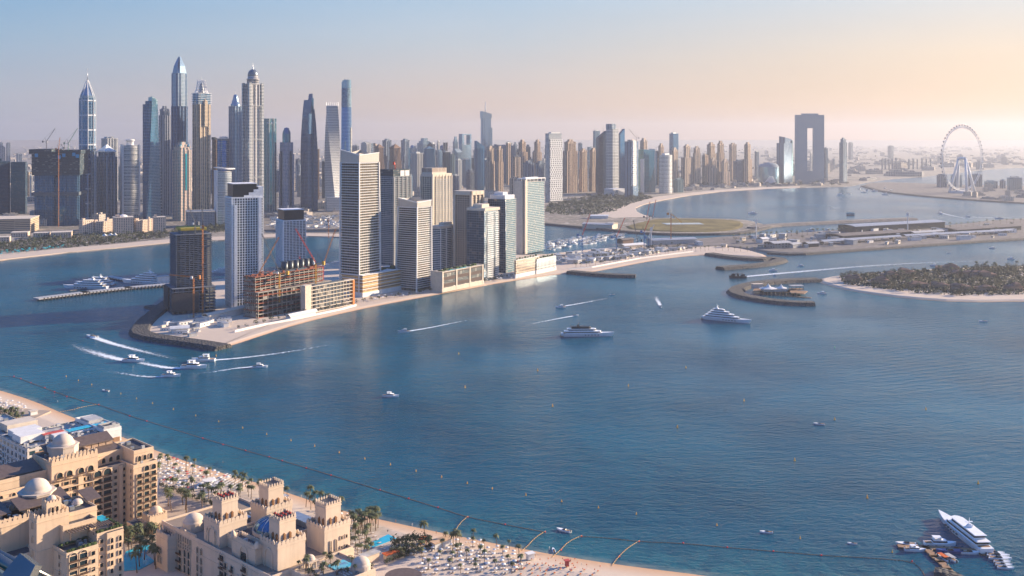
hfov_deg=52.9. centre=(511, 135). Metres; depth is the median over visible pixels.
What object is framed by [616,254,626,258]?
site cabin
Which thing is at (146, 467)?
window
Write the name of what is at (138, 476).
window
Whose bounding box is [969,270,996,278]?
villa
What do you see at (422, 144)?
glass tower
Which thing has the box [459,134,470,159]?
frame tower
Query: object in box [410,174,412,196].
apartment tower
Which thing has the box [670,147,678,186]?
stone tower
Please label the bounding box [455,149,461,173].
glass tower
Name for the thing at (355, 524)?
palm tree
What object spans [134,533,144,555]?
palm tree
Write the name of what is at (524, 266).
podium building
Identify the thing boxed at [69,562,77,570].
window
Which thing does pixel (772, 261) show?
breakwater
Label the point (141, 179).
building mass
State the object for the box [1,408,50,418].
garden path
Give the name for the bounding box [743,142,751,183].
stone tower
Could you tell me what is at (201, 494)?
palm tree
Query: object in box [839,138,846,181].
apartment tower
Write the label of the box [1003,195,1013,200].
building
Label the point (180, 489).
palm tree
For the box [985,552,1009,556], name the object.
motor boat
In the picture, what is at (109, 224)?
resort building
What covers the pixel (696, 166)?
stone tower
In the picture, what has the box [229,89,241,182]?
capped tower
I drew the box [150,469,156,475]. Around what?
window
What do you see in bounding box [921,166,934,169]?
building
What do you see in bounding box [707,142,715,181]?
stone tower
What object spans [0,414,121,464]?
white hotel
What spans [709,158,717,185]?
stone tower
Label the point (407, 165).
apartment tower
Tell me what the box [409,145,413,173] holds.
glass tower
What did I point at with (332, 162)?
twisted tower
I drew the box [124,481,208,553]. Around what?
courtyard paving
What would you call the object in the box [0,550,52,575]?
roof
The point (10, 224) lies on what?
hotel building
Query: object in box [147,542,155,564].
palm tree
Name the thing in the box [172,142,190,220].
stone tower
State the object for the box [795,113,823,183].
gate tower
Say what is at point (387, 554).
beach hut
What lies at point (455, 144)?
glass tower
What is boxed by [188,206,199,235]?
tower crane
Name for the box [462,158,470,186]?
apartment tower
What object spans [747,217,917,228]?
causeway
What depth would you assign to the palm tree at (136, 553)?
489.52 m
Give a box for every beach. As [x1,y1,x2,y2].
[0,233,338,260]
[0,391,702,575]
[598,186,799,217]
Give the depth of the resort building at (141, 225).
2225.41 m
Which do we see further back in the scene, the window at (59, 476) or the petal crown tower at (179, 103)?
the petal crown tower at (179, 103)
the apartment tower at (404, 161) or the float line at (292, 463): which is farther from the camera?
the apartment tower at (404, 161)
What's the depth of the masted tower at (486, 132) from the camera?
5077.22 m
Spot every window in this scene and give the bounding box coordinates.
[56,472,63,480]
[66,470,72,477]
[69,552,77,564]
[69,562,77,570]
[69,569,77,575]
[78,467,84,475]
[79,549,87,560]
[79,559,87,567]
[79,566,87,575]
[87,465,93,472]
[93,470,102,479]
[93,478,102,485]
[93,484,102,491]
[93,498,102,504]
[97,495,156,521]
[97,504,102,510]
[103,468,111,476]
[103,475,111,483]
[103,482,111,489]
[103,488,111,496]
[103,495,111,502]
[103,501,111,509]
[136,473,142,479]
[136,479,142,485]
[136,486,142,492]
[136,492,142,498]
[136,498,142,505]
[144,465,149,470]
[144,471,149,477]
[144,477,149,484]
[144,484,149,490]
[144,490,149,496]
[150,463,155,468]
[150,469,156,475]
[150,476,156,482]
[150,482,156,488]
[150,488,156,494]
[175,562,202,575]
[177,548,181,556]
[177,556,181,563]
[183,549,186,557]
[183,556,186,565]
[187,551,190,559]
[187,559,190,567]
[218,552,224,561]
[218,561,223,570]
[222,561,227,570]
[229,565,233,573]
[240,564,246,573]
[241,551,245,561]
[335,538,337,550]
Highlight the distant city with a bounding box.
[5,145,1023,181]
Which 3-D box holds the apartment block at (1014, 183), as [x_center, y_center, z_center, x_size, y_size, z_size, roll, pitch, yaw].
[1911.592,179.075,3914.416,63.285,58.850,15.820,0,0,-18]
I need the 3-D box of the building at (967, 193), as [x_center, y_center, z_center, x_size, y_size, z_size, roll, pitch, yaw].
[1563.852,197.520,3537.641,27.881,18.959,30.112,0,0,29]
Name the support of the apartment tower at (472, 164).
on the ground at (989, 146)
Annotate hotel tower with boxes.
[120,139,139,214]
[596,131,605,192]
[606,123,618,187]
[619,125,624,188]
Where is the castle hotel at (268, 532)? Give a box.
[155,477,375,575]
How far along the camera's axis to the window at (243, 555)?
459.48 m
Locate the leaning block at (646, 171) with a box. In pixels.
[638,149,654,192]
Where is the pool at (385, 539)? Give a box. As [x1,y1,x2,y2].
[369,534,395,548]
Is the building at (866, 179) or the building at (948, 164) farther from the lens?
the building at (948, 164)
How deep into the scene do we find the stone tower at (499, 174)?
3796.57 m
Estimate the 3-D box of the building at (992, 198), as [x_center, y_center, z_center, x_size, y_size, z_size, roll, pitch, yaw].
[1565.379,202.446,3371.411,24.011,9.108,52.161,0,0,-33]
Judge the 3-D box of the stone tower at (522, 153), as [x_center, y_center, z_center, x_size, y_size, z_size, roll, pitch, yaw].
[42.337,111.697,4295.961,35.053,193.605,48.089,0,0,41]
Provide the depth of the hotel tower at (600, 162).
3759.51 m
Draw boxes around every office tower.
[0,159,9,214]
[11,162,26,213]
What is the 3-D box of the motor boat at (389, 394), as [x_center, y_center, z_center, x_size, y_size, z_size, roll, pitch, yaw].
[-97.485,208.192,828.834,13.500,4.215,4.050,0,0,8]
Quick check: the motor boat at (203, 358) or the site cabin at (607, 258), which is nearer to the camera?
the motor boat at (203, 358)
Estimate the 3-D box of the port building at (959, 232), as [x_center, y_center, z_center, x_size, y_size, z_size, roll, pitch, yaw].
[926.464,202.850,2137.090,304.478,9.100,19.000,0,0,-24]
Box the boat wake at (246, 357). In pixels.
[215,345,325,360]
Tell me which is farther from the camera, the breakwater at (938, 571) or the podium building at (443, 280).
the podium building at (443, 280)
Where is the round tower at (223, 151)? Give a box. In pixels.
[217,136,228,170]
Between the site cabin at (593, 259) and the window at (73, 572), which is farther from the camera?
the site cabin at (593, 259)
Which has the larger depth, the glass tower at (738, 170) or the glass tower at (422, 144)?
the glass tower at (422, 144)
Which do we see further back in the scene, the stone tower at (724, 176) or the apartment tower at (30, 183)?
the stone tower at (724, 176)
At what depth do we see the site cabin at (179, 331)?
1083.44 m
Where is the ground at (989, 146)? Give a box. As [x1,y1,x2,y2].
[0,140,1023,260]
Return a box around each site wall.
[234,304,355,331]
[568,251,692,269]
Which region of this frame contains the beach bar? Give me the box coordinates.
[197,477,218,488]
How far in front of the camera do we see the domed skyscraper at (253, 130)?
2630.53 m
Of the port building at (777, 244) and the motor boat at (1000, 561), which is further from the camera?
the port building at (777, 244)
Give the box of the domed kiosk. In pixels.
[127,505,166,537]
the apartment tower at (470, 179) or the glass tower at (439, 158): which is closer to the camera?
the apartment tower at (470, 179)
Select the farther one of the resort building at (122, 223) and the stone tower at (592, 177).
the stone tower at (592, 177)
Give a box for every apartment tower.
[0,142,2,158]
[2,145,4,160]
[6,142,9,160]
[16,153,21,161]
[27,171,31,196]
[29,174,32,196]
[91,149,96,218]
[97,144,116,217]
[101,137,117,201]
[118,165,119,199]
[159,106,170,214]
[211,137,216,209]
[277,169,278,191]
[295,158,299,190]
[295,164,299,191]
[297,174,299,196]
[317,146,318,198]
[321,160,324,197]
[361,142,370,152]
[364,143,369,152]
[378,169,411,264]
[382,139,391,161]
[383,155,386,168]
[401,139,409,162]
[401,154,406,168]
[406,156,408,168]
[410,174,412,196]
[411,150,422,190]
[420,167,451,267]
[431,142,435,166]
[432,221,452,270]
[436,140,439,166]
[440,145,442,167]
[443,143,447,151]
[452,174,459,197]
[453,190,483,266]
[456,159,461,188]
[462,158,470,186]
[466,168,474,189]
[467,203,499,280]
[471,157,474,170]
[484,158,486,185]
[488,192,516,272]
[492,144,514,183]
[506,142,510,184]
[513,142,517,154]
[523,161,533,176]
[526,144,530,160]
[535,161,544,190]
[578,141,582,178]
[587,147,591,178]
[755,151,758,178]
[810,152,811,170]
[824,147,827,179]
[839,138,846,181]
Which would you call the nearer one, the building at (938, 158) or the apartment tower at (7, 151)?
the apartment tower at (7, 151)
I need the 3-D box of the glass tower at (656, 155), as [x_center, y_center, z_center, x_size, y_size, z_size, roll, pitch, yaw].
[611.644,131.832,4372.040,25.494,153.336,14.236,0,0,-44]
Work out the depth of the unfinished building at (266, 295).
1208.01 m
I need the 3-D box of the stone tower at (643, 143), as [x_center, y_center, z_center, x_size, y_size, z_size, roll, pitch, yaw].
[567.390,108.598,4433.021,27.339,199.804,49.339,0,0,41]
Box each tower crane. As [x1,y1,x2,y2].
[55,138,59,226]
[63,128,77,150]
[169,270,200,317]
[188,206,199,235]
[200,205,203,314]
[246,237,279,282]
[261,234,288,301]
[295,229,324,283]
[314,229,335,279]
[577,214,589,256]
[611,218,624,250]
[633,220,642,242]
[667,212,679,238]
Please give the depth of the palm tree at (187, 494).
566.10 m
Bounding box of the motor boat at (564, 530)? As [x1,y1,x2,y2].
[557,527,571,532]
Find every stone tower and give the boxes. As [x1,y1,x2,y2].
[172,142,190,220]
[374,144,383,186]
[389,144,401,168]
[486,146,494,190]
[496,146,502,191]
[509,177,521,194]
[513,155,520,177]
[517,140,527,177]
[533,140,541,176]
[563,139,577,192]
[579,148,587,191]
[589,148,595,191]
[640,138,647,149]
[658,143,663,184]
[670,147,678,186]
[681,144,692,186]
[693,146,700,185]
[701,153,708,183]
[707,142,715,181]
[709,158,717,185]
[716,141,724,182]
[720,159,729,185]
[729,143,736,181]
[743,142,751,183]
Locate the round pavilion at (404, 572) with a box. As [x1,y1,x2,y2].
[385,568,421,575]
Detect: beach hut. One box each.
[28,409,37,415]
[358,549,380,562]
[382,549,398,559]
[429,535,452,549]
[525,551,535,559]
[563,559,569,566]
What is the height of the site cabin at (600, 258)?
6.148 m
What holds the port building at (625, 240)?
on the ground at (989, 146)
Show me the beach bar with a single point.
(210, 479)
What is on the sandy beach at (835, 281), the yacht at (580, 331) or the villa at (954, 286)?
the villa at (954, 286)
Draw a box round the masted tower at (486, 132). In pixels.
[480,102,491,157]
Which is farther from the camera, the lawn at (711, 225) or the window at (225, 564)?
the lawn at (711, 225)
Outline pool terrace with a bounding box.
[350,523,409,555]
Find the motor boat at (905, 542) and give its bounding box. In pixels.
[896,541,917,544]
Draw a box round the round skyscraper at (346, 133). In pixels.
[341,80,351,195]
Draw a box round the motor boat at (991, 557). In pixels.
[987,555,1011,560]
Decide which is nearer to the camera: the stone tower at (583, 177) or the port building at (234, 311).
the port building at (234, 311)
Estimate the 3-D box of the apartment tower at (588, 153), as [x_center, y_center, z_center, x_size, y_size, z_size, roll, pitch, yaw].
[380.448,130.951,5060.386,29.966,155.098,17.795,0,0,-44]
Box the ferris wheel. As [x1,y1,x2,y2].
[940,124,983,192]
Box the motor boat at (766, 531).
[760,530,773,533]
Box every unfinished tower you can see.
[29,149,89,225]
[164,225,215,314]
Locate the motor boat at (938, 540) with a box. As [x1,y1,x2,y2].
[923,535,955,546]
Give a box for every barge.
[729,273,746,277]
[846,212,854,215]
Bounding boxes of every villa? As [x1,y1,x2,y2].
[845,274,861,282]
[870,276,889,284]
[880,271,898,279]
[897,268,915,275]
[906,281,928,288]
[930,281,947,289]
[935,263,959,271]
[949,269,970,277]
[950,283,970,291]
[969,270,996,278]
[974,285,996,292]
[1003,282,1022,291]
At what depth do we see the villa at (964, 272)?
1511.22 m
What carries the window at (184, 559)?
in the castle hotel at (268, 532)
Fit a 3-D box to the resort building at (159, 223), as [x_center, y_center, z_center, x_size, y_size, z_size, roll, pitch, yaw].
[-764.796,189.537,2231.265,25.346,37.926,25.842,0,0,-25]
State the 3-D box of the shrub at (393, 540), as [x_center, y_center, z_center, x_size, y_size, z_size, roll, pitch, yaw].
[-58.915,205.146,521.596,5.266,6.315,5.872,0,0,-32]
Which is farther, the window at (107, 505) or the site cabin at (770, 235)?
the site cabin at (770, 235)
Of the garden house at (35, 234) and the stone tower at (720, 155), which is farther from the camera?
the stone tower at (720, 155)
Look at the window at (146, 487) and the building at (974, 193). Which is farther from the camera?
the building at (974, 193)
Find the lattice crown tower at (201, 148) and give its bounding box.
[191,76,211,209]
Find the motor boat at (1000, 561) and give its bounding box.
[992,559,1010,562]
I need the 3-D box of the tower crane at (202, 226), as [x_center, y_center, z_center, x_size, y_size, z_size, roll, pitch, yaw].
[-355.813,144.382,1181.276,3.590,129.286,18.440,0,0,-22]
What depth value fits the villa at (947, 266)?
1576.59 m
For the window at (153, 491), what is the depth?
553.02 m
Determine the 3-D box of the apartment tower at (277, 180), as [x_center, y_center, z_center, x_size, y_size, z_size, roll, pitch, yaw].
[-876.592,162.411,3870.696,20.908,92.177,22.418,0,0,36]
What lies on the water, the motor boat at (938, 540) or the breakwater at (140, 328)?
the motor boat at (938, 540)
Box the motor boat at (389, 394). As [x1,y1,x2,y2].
[382,391,398,396]
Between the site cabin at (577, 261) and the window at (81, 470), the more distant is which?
the site cabin at (577, 261)
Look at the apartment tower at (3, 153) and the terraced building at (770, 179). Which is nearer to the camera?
the terraced building at (770, 179)
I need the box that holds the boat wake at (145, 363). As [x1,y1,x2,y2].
[140,362,184,368]
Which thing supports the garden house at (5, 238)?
on the ground at (989, 146)
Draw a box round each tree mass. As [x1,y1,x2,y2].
[21,228,173,241]
[175,222,224,227]
[548,192,650,204]
[615,242,687,250]
[706,181,848,185]
[748,222,1012,237]
[840,263,1023,278]
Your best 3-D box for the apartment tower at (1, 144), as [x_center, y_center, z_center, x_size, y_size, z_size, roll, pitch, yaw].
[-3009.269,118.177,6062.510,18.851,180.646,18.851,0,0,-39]
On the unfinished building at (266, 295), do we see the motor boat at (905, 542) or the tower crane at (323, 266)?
the tower crane at (323, 266)
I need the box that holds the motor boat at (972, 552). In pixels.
[960,550,979,554]
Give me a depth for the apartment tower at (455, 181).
3471.51 m
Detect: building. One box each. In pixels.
[0,215,39,233]
[27,196,33,201]
[39,219,46,225]
[79,218,93,234]
[92,212,105,220]
[94,220,106,233]
[104,217,112,231]
[112,214,133,233]
[127,214,141,219]
[134,218,147,232]
[147,217,152,230]
[152,215,165,232]
[169,325,189,332]
[185,209,214,225]
[202,304,247,320]
[243,257,331,318]
[264,213,277,216]
[286,309,316,318]
[300,207,311,211]
[300,279,354,311]
[318,201,325,208]
[325,196,341,211]
[341,265,400,296]
[431,263,483,292]
[484,192,493,196]
[514,254,539,277]
[536,254,555,273]
[582,222,614,228]
[590,215,608,218]
[604,188,624,195]
[606,222,617,228]
[617,237,633,243]
[618,242,645,247]
[646,237,696,244]
[756,237,769,242]
[758,162,778,183]
[764,240,792,248]
[765,176,775,182]
[789,242,802,247]
[802,241,818,246]
[817,235,901,243]
[826,229,912,237]
[838,220,945,231]
[847,171,860,173]
[855,165,865,170]
[859,177,875,180]
[865,168,882,173]
[884,170,922,176]
[889,168,913,170]
[893,161,907,168]
[900,229,1013,238]
[910,229,943,233]
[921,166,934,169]
[937,155,943,162]
[938,162,955,166]
[945,224,1020,233]
[962,191,971,196]
[971,191,977,197]
[976,161,984,169]
[977,191,985,195]
[980,196,999,199]
[983,163,993,167]
[985,183,994,190]
[1001,157,1007,163]
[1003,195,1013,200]
[1016,193,1023,197]
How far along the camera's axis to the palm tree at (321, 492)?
575.72 m
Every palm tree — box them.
[123,525,133,546]
[124,537,132,555]
[126,529,136,549]
[130,550,140,572]
[131,544,144,566]
[133,522,143,529]
[134,526,143,544]
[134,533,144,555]
[140,538,150,559]
[147,522,157,533]
[147,534,155,542]
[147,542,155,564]
[148,546,160,568]
[162,487,173,505]
[165,492,173,510]
[177,487,184,504]
[181,492,191,512]
[182,488,191,509]
[197,492,206,507]
[213,484,221,491]
[236,486,243,492]
[248,485,255,496]
[302,491,310,504]
[303,556,309,573]
[307,484,314,501]
[317,489,324,499]
[332,562,338,575]
[350,513,357,531]
[352,522,358,534]
[359,517,365,530]
[360,511,367,528]
[363,508,370,522]
[367,514,375,531]
[370,512,379,530]
[371,505,379,521]
[419,520,428,532]
[448,532,458,549]
[450,528,461,550]
[517,553,523,568]
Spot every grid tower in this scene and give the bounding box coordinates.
[225,182,262,306]
[276,208,305,267]
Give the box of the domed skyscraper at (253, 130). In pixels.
[242,67,263,216]
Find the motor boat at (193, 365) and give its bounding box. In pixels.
[180,360,206,368]
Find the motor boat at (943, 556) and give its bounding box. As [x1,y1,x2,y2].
[937,552,950,562]
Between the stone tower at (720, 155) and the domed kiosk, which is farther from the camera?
the stone tower at (720, 155)
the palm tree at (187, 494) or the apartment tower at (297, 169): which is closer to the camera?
the palm tree at (187, 494)
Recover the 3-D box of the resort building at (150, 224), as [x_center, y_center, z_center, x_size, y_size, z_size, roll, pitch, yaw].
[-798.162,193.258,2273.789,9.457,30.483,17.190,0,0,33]
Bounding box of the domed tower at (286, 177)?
[279,127,293,207]
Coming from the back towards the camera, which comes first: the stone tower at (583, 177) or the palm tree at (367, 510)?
the stone tower at (583, 177)
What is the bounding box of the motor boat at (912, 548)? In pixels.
[904,544,925,551]
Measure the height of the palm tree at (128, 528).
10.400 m
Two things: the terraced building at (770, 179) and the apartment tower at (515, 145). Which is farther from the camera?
the apartment tower at (515, 145)
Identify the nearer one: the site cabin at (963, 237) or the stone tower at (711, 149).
the site cabin at (963, 237)
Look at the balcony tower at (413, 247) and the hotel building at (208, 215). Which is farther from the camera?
the hotel building at (208, 215)
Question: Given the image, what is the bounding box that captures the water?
[0,168,1023,575]
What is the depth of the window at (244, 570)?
454.57 m
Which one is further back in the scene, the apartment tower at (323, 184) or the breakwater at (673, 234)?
the apartment tower at (323, 184)
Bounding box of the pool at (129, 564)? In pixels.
[124,545,153,570]
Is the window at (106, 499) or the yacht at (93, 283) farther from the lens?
the yacht at (93, 283)
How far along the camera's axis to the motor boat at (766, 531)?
544.27 m
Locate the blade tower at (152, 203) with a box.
[143,97,161,218]
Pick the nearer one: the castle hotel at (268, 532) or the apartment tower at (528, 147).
the castle hotel at (268, 532)
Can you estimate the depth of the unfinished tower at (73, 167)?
2395.49 m
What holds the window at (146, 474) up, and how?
in the stone hotel at (120, 477)
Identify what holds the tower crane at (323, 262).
on the unfinished building at (266, 295)
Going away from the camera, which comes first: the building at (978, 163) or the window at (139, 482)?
the window at (139, 482)
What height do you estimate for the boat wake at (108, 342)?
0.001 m
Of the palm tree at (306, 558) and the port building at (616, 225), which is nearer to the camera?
the palm tree at (306, 558)
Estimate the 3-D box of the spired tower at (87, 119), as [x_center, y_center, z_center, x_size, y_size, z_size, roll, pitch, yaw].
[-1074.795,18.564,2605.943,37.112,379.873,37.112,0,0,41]
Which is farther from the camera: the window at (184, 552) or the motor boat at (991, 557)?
the motor boat at (991, 557)
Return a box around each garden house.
[0,236,10,242]
[11,231,29,236]
[33,231,50,238]
[51,230,72,238]
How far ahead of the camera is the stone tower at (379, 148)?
4195.69 m
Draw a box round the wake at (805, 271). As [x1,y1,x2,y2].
[747,263,910,276]
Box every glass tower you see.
[264,118,276,211]
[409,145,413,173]
[417,138,429,152]
[424,146,434,167]
[437,150,441,166]
[443,150,450,172]
[451,153,454,174]
[452,136,457,153]
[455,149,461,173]
[474,141,484,189]
[593,130,599,148]
[625,140,637,197]
[655,150,657,184]
[669,131,677,154]
[673,178,683,192]
[733,159,742,182]
[777,136,792,182]
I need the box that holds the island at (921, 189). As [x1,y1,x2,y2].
[865,182,1023,201]
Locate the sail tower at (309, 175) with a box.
[300,94,317,210]
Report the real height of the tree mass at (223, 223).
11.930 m
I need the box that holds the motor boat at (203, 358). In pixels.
[191,354,215,361]
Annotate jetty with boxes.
[33,283,167,300]
[104,276,161,283]
[753,288,807,295]
[897,544,993,552]
[924,547,952,570]
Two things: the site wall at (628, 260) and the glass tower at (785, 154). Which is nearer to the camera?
the site wall at (628, 260)
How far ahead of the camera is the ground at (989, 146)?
8760.02 m
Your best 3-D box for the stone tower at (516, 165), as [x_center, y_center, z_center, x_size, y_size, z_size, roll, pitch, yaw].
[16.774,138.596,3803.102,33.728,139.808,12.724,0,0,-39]
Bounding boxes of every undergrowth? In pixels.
[0,231,171,252]
[173,224,224,232]
[545,193,652,214]
[839,265,1023,295]
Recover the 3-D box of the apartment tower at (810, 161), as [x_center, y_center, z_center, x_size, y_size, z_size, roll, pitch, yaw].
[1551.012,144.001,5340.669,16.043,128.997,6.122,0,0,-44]
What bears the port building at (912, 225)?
on the land port
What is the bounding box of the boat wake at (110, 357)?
[87,350,122,360]
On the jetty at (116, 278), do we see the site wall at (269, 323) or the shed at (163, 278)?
the shed at (163, 278)
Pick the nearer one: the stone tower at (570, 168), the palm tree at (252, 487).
the palm tree at (252, 487)
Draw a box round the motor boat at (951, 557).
[944,553,958,562]
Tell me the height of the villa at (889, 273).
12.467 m
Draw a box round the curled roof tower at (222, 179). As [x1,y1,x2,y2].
[214,167,234,224]
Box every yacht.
[63,275,108,288]
[75,275,114,285]
[122,270,160,284]
[211,267,224,272]
[326,261,338,264]
[560,323,613,336]
[700,307,750,322]
[939,510,993,555]
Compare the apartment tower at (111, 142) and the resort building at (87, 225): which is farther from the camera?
the apartment tower at (111, 142)
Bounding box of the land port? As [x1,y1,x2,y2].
[649,218,1023,252]
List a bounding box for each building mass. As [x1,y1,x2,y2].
[10,174,321,184]
[824,178,845,183]
[950,154,1004,161]
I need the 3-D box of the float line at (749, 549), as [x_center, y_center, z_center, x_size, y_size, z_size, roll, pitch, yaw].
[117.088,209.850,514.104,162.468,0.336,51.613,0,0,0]
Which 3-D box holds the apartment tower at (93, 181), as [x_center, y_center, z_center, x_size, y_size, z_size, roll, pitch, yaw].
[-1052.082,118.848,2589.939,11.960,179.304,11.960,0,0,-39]
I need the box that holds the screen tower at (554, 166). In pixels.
[545,132,562,202]
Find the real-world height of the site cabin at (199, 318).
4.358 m
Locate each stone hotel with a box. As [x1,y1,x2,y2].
[0,431,157,524]
[0,478,123,575]
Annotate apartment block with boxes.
[937,174,946,186]
[951,174,961,186]
[967,173,982,186]
[984,180,997,187]
[1000,179,1005,188]
[1007,176,1021,190]
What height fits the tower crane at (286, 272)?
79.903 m
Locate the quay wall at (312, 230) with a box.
[264,229,341,231]
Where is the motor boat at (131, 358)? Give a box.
[122,354,143,361]
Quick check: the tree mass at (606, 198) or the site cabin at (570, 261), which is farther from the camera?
the tree mass at (606, 198)
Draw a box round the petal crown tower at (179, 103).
[171,57,187,211]
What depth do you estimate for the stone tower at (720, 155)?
4514.87 m
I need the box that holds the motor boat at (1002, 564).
[994,562,1011,565]
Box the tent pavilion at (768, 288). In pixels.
[759,284,787,291]
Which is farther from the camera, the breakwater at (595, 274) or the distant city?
the distant city
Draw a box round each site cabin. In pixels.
[160,327,170,330]
[168,322,176,325]
[176,330,187,333]
[177,320,192,324]
[187,332,196,336]
[188,321,196,326]
[196,317,203,320]
[196,320,209,327]
[217,318,231,322]
[218,316,230,318]
[219,321,228,326]
[567,254,580,257]
[567,259,573,263]
[574,259,581,263]
[589,257,595,262]
[593,252,604,256]
[596,256,604,260]
[604,256,612,260]
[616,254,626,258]
[629,251,640,254]
[644,250,652,254]
[654,247,665,251]
[668,247,676,250]
[694,241,702,244]
[766,234,775,237]
[779,233,785,237]
[786,239,799,241]
[814,234,825,237]
[844,239,857,244]
[907,236,921,240]
[940,235,948,238]
[956,235,971,239]
[1003,228,1016,232]
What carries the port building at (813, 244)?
on the land port
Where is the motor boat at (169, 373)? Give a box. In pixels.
[161,370,180,376]
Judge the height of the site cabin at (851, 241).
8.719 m
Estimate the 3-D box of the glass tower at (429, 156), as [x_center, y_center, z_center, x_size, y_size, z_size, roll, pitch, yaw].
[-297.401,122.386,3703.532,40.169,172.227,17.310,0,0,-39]
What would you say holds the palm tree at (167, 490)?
on the courtyard paving
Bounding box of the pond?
[663,223,701,224]
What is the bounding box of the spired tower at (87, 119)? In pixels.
[79,68,95,218]
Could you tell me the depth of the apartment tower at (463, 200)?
1564.34 m
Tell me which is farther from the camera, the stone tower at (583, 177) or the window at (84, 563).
the stone tower at (583, 177)
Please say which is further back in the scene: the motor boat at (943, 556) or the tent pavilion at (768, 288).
the tent pavilion at (768, 288)
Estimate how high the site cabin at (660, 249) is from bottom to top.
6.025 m
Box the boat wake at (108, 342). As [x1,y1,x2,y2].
[90,337,155,354]
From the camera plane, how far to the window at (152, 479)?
553.02 m
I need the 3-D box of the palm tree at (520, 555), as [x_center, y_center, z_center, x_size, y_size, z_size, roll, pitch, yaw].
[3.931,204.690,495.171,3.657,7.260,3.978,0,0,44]
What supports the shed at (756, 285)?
on the jetty at (794, 292)
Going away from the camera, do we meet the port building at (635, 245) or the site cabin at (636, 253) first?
the site cabin at (636, 253)
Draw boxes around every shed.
[155,275,169,283]
[751,283,762,288]
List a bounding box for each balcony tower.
[339,149,380,292]
[395,197,431,290]
[515,177,545,253]
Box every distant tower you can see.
[848,142,852,159]
[888,146,893,159]
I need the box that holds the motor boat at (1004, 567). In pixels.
[996,565,1013,569]
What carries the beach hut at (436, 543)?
on the beach at (299, 505)
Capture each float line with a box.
[7,376,542,531]
[580,536,924,575]
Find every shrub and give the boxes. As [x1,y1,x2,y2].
[306,568,315,575]
[390,533,398,542]
[391,537,402,546]
[395,546,405,553]
[407,534,416,541]
[411,541,419,552]
[422,534,431,546]
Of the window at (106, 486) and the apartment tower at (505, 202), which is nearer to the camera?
the window at (106, 486)
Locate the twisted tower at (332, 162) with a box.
[324,102,339,210]
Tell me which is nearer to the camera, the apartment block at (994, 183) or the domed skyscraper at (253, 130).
the domed skyscraper at (253, 130)
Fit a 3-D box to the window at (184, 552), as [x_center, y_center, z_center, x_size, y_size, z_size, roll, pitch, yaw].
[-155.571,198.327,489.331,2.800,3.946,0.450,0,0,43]
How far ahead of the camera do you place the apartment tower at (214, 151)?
2879.58 m
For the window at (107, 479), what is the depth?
541.92 m
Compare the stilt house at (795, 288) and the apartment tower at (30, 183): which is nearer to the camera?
the stilt house at (795, 288)
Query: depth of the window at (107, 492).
541.92 m
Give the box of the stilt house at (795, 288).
[788,285,803,290]
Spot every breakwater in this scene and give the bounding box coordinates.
[128,300,231,350]
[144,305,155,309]
[544,223,771,235]
[566,270,635,277]
[704,252,788,269]
[726,277,822,305]
[767,238,1023,254]
[860,185,1023,203]
[934,567,962,575]
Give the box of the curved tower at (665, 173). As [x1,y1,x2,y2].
[659,153,671,193]
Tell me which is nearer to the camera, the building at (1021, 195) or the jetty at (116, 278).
the jetty at (116, 278)
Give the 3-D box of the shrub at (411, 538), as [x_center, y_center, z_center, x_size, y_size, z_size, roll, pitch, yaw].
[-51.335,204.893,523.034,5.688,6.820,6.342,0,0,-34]
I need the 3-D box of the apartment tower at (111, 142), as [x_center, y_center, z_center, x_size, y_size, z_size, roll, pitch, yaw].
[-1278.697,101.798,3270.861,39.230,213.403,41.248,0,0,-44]
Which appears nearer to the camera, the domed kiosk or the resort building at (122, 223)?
the domed kiosk
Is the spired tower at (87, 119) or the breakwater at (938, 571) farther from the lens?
the spired tower at (87, 119)
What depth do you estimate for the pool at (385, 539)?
529.04 m
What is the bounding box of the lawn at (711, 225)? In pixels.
[625,219,742,231]
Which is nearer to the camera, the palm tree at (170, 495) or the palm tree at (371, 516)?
the palm tree at (371, 516)
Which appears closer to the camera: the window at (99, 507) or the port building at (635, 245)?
the window at (99, 507)
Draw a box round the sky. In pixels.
[0,0,1023,139]
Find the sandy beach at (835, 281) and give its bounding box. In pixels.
[820,266,1023,301]
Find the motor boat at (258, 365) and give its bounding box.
[252,363,267,367]
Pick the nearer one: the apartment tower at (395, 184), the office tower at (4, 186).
the apartment tower at (395, 184)
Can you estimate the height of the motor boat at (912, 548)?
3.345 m
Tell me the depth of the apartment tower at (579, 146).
5017.95 m
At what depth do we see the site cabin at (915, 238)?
2041.14 m
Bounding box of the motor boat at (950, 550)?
[936,547,962,553]

